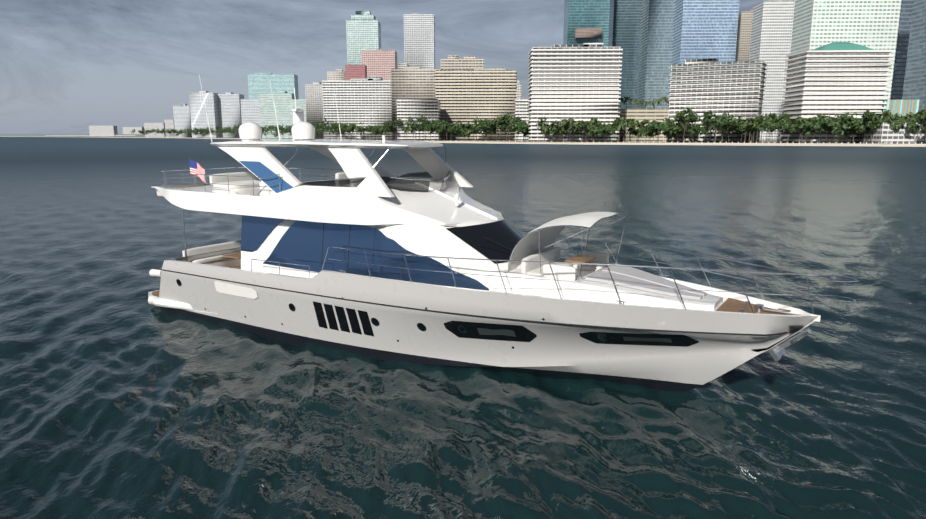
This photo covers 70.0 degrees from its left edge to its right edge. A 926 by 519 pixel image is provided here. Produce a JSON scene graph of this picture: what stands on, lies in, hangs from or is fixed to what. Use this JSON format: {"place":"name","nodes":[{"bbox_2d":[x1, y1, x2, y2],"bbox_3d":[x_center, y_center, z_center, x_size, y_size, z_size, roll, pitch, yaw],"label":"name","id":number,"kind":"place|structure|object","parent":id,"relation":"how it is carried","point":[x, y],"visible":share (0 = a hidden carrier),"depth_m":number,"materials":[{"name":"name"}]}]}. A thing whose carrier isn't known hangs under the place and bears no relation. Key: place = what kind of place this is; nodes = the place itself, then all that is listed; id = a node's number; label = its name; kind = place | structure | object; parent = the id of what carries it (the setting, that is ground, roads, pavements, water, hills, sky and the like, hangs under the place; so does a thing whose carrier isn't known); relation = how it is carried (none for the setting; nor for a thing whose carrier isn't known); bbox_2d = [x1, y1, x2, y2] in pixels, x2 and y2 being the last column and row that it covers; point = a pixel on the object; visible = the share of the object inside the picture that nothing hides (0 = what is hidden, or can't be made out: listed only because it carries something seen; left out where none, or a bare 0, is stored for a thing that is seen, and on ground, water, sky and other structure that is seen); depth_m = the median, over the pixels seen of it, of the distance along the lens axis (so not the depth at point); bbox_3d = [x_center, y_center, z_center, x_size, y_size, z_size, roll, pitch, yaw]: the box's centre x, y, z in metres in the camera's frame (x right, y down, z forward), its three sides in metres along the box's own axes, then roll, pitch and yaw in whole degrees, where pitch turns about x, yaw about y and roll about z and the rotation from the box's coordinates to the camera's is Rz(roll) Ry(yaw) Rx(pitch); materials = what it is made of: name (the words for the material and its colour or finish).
{"place":"outdoors","nodes":[
{"label":"outdoors","id":0,"kind":"place"},
{"bbox_2d":[0,0,783,133],"label":"sky","id":1,"kind":"structure","parent":0,"point":[67,66],"materials":[{"name":"grey"}]},
{"bbox_2d":[0,137,925,518],"bbox_3d":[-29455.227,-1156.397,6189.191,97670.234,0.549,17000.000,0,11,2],"label":"water","id":2,"kind":"structure","parent":0,"point":[120,397],"depth_m":19.36,"materials":[{"name":"teal liquid"}]},
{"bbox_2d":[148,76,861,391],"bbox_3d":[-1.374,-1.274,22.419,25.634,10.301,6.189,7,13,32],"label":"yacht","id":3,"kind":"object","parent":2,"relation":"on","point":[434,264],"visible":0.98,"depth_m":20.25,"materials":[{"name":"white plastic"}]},
{"bbox_2d":[0,134,925,146],"bbox_3d":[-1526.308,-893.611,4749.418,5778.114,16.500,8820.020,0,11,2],"label":"land","id":4,"kind":"structure","parent":0,"point":[769,143],"depth_m":513.00,"materials":[{"name":"grey concrete"}]},
{"bbox_2d":[89,0,925,143],"bbox_3d":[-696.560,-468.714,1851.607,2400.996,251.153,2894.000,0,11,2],"label":"skyline","id":5,"kind":"structure","parent":4,"relation":"on","point":[795,59],"depth_m":718.82,"materials":[{"name":"grey concrete"}]},
{"bbox_2d":[131,97,925,143],"bbox_3d":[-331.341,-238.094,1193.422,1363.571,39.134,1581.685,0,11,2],"label":"trees","id":6,"kind":"object","parent":4,"relation":"on","point":[726,124],"visible":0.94,"depth_m":497.97,"materials":[{"name":"green plant"}]}
]}

